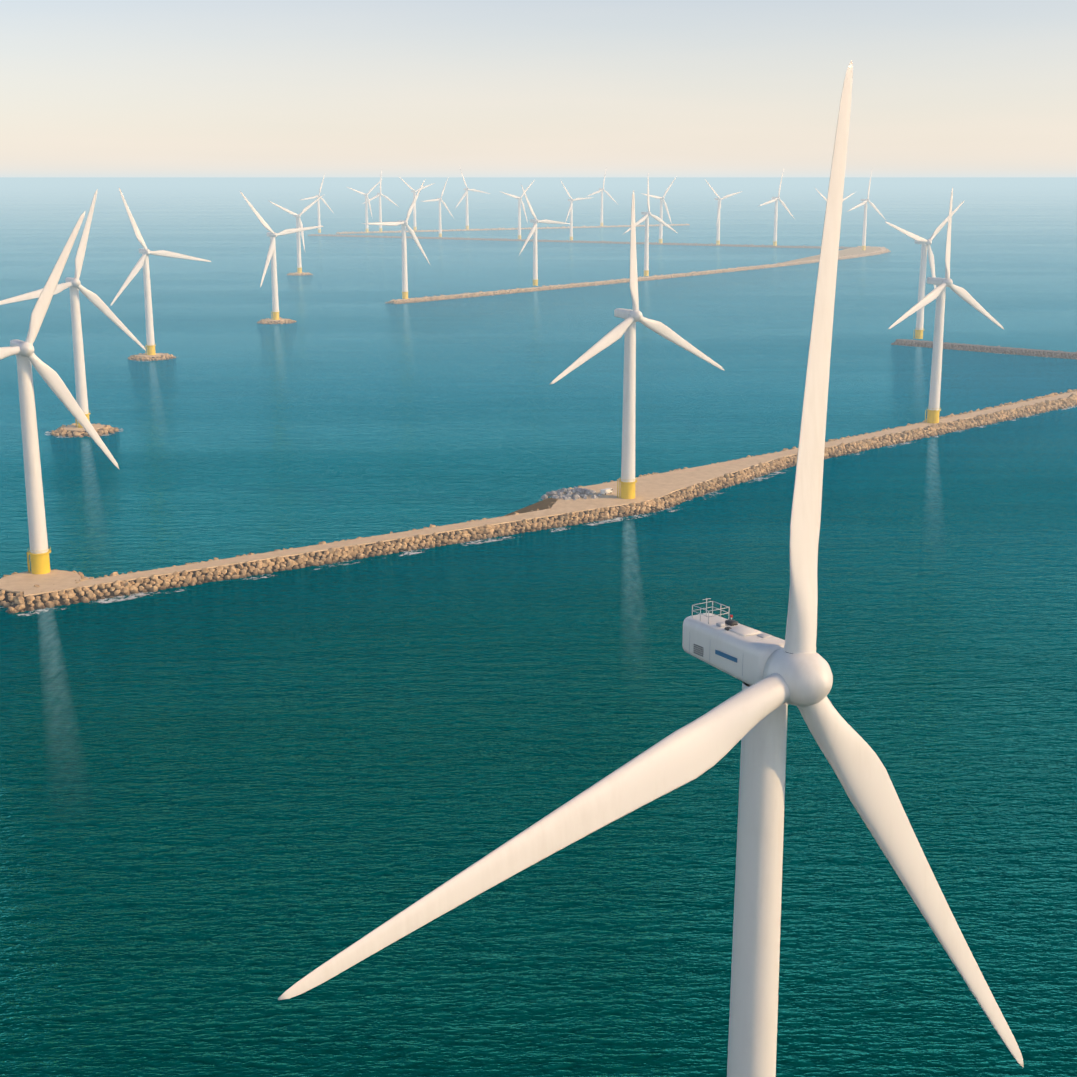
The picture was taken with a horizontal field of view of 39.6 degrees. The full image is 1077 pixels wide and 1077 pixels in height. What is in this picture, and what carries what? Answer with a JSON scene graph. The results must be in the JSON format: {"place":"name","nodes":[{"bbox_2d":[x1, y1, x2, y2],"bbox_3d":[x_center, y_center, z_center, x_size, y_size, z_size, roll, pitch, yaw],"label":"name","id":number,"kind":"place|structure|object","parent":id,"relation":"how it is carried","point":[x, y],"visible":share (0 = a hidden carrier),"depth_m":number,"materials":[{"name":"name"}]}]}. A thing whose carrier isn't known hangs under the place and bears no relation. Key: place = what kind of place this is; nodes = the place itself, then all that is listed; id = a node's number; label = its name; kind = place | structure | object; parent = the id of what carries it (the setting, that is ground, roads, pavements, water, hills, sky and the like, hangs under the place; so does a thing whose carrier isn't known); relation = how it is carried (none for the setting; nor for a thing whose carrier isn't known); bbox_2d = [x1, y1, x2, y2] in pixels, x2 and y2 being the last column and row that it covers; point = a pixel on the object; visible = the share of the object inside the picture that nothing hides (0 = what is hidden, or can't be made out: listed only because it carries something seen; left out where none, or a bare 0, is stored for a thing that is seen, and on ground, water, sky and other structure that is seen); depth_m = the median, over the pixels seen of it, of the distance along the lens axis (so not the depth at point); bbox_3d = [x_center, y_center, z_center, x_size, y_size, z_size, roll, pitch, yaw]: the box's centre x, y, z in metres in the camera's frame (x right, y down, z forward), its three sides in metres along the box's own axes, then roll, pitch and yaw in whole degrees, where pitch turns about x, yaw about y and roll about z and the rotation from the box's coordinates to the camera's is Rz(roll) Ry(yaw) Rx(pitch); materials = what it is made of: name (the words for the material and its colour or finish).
{"place":"outdoors","nodes":[
{"label":"outdoors","id":0,"kind":"place"},
{"bbox_2d":[44,423,122,437],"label":"island","id":1,"kind":"structure","parent":0,"point":[72,430],"depth_m":762.73,"materials":[{"name":"stone"}]},
{"bbox_2d":[0,189,145,427],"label":"turbine","id":2,"kind":"object","parent":1,"relation":"on","point":[74,285],"visible":0.83,"depth_m":755.31,"materials":[{"name":"white metal"}]},
{"bbox_2d":[128,353,177,360],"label":"island","id":3,"kind":"structure","parent":0,"point":[156,357],"depth_m":1074.51,"materials":[{"name":"stone"}]},
{"bbox_2d":[110,188,210,354],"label":"turbine","id":4,"kind":"object","parent":3,"relation":"on","point":[143,260],"visible":1,"depth_m":1068.45,"materials":[{"name":"white metal"}]},
{"bbox_2d":[257,317,296,323],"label":"island","id":5,"kind":"structure","parent":0,"point":[272,321],"depth_m":1340.30,"materials":[{"name":"stone"}]},
{"bbox_2d":[240,191,322,319],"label":"turbine","id":6,"kind":"object","parent":5,"relation":"on","point":[271,254],"visible":0.96,"depth_m":1334.60,"materials":[{"name":"white metal"}]},
{"bbox_2d":[287,272,312,275],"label":"island","id":7,"kind":"structure","parent":0,"point":[300,274],"depth_m":1993.50,"materials":[{"name":"stone"}]},
{"bbox_2d":[269,194,324,272],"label":"turbine","id":8,"kind":"object","parent":7,"relation":"on","point":[299,224],"visible":1,"depth_m":1989.22,"materials":[{"name":"white metal"}]},
{"bbox_2d":[0,177,1076,1076],"bbox_3d":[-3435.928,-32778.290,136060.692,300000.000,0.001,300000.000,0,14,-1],"label":"sea","id":9,"kind":"structure","parent":0,"point":[232,811],"depth_m":429.48,"materials":[{"name":"teal liquid"}]},
{"bbox_2d":[0,569,89,607],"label":"turbine platform","id":10,"kind":"structure","parent":9,"relation":"in","point":[13,585],"depth_m":472.01,"materials":[{"name":"beige concrete"}]},
{"bbox_2d":[0,211,118,573],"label":"turbine","id":11,"kind":"object","parent":10,"relation":"on","point":[39,551],"visible":1,"depth_m":470.21,"materials":[{"name":"white metal"}]},
{"bbox_2d":[335,224,689,233],"bbox_3d":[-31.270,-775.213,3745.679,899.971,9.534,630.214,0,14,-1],"label":"breakwater","id":12,"kind":"object","parent":9,"relation":"in","point":[400,231],"visible":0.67,"depth_m":3696.47,"materials":[{"name":"stone"}]},
{"bbox_2d":[301,175,332,232],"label":"turbine","id":13,"kind":"object","parent":12,"relation":"on","point":[318,208],"visible":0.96,"depth_m":3402.41,"materials":[{"name":"white metal"}]},
{"bbox_2d":[348,179,382,231],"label":"turbine","id":14,"kind":"object","parent":12,"relation":"on","point":[366,207],"visible":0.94,"depth_m":3437.85,"materials":[{"name":"white metal"}]},
{"bbox_2d":[363,169,399,231],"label":"turbine","id":15,"kind":"object","parent":12,"relation":"on","point":[380,210],"visible":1,"depth_m":3458.77,"materials":[{"name":"white metal"}]},
{"bbox_2d":[400,178,433,230],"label":"turbine","id":16,"kind":"object","parent":12,"relation":"on","point":[414,209],"visible":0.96,"depth_m":3544.64,"materials":[{"name":"white metal"}]},
{"bbox_2d":[454,166,489,229],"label":"turbine","id":17,"kind":"object","parent":12,"relation":"on","point":[467,214],"visible":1,"depth_m":3617.43,"materials":[{"name":"white metal"}]},
{"bbox_2d":[586,166,616,225],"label":"turbine","id":18,"kind":"object","parent":12,"relation":"on","point":[601,190],"visible":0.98,"depth_m":3863.63,"materials":[{"name":"white metal"}]},
{"bbox_2d":[0,389,1076,615],"bbox_3d":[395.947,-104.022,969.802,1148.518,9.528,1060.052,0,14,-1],"label":"breakwater","id":19,"kind":"object","parent":9,"relation":"in","point":[655,492],"visible":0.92,"depth_m":564.52,"materials":[{"name":"stone"}]},
{"bbox_2d":[541,486,601,499],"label":"mound rock","id":20,"kind":"object","parent":19,"relation":"on","point":[584,493],"visible":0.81,"depth_m":597.01,"materials":[{"name":"grey stone"}]},
{"bbox_2d":[600,488,612,494],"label":"service van","id":21,"kind":"object","parent":19,"relation":"on","point":[606,491],"visible":1,"depth_m":600.79,"materials":[{"name":"white metal"}]},
{"bbox_2d":[549,191,724,498],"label":"turbine","id":22,"kind":"object","parent":19,"relation":"on","point":[627,327],"visible":1,"depth_m":581.16,"materials":[{"name":"white metal"}]},
{"bbox_2d":[888,188,1003,423],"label":"turbine","id":23,"kind":"object","parent":19,"relation":"on","point":[938,293],"visible":1,"depth_m":763.58,"materials":[{"name":"white metal"}]},
{"bbox_2d":[308,234,858,248],"bbox_3d":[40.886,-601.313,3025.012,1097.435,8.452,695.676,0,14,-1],"label":"breakwater","id":24,"kind":"object","parent":9,"relation":"in","point":[611,242],"visible":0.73,"depth_m":2978.74,"materials":[{"name":"brown"}]},
{"bbox_2d":[420,179,452,236],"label":"turbine","id":25,"kind":"object","parent":24,"relation":"on","point":[440,225],"visible":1,"depth_m":3163.87,"materials":[{"name":"white metal"}]},
{"bbox_2d":[502,180,534,238],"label":"turbine","id":26,"kind":"object","parent":24,"relation":"on","point":[520,201],"visible":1,"depth_m":3058.44,"materials":[{"name":"white metal"}]},
{"bbox_2d":[561,181,590,239],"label":"turbine","id":27,"kind":"object","parent":24,"relation":"on","point":[571,200],"visible":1,"depth_m":2999.57,"materials":[{"name":"white metal"}]},
{"bbox_2d":[641,176,676,242],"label":"turbine","id":28,"kind":"object","parent":24,"relation":"on","point":[662,200],"visible":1,"depth_m":2865.44,"materials":[{"name":"white metal"}]},
{"bbox_2d":[704,178,742,244],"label":"turbine","id":29,"kind":"object","parent":24,"relation":"on","point":[719,199],"visible":1,"depth_m":2800.79,"materials":[{"name":"white metal"}]},
{"bbox_2d":[757,170,793,245],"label":"turbine","id":30,"kind":"object","parent":24,"relation":"on","point":[775,199],"visible":1,"depth_m":2759.05,"materials":[{"name":"white metal"}]},
{"bbox_2d":[385,246,890,303],"bbox_3d":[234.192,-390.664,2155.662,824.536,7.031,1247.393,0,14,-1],"label":"breakwater","id":31,"kind":"object","parent":9,"relation":"in","point":[853,252],"visible":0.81,"depth_m":1917.99,"materials":[{"name":"stone"}]},
{"bbox_2d":[361,180,429,298],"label":"turbine","id":32,"kind":"object","parent":31,"relation":"on","point":[404,225],"visible":1,"depth_m":1557.80,"materials":[{"name":"white metal"}]},
{"bbox_2d":[518,185,569,285],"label":"turbine","id":33,"kind":"object","parent":31,"relation":"on","point":[533,232],"visible":1,"depth_m":1750.12,"materials":[{"name":"white metal"}]},
{"bbox_2d":[622,173,676,275],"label":"turbine","id":34,"kind":"object","parent":31,"relation":"on","point":[645,218],"visible":0.98,"depth_m":1915.41,"materials":[{"name":"white metal"}]},
{"bbox_2d":[815,188,855,201],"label":"turbine","id":35,"kind":"object","parent":31,"relation":"on","point":[845,198],"visible":0.1,"depth_m":2302.67,"materials":[{"name":"white"}]},
{"bbox_2d":[847,171,885,249],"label":"turbine","id":36,"kind":"object","parent":31,"relation":"on","point":[864,203],"visible":1,"depth_m":2593.43,"materials":[{"name":"white metal"}]},
{"bbox_2d":[278,60,1023,1076],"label":"turbine","id":37,"kind":"object","parent":9,"relation":"in","point":[774,674],"visible":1,"depth_m":133.82,"materials":[{"name":"white metal"}]},
{"bbox_2d":[891,339,1076,359],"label":"breakwater","id":38,"kind":"object","parent":9,"relation":"in","point":[1001,350],"visible":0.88,"depth_m":1119.60,"materials":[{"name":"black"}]},
{"bbox_2d":[885,201,963,338],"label":"turbine","id":39,"kind":"object","parent":38,"relation":"on","point":[925,248],"visible":0.94,"depth_m":1165.62,"materials":[{"name":"white metal"}]},
{"bbox_2d":[0,0,1076,176],"label":"sky","id":40,"kind":"structure","parent":0,"point":[89,88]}
]}

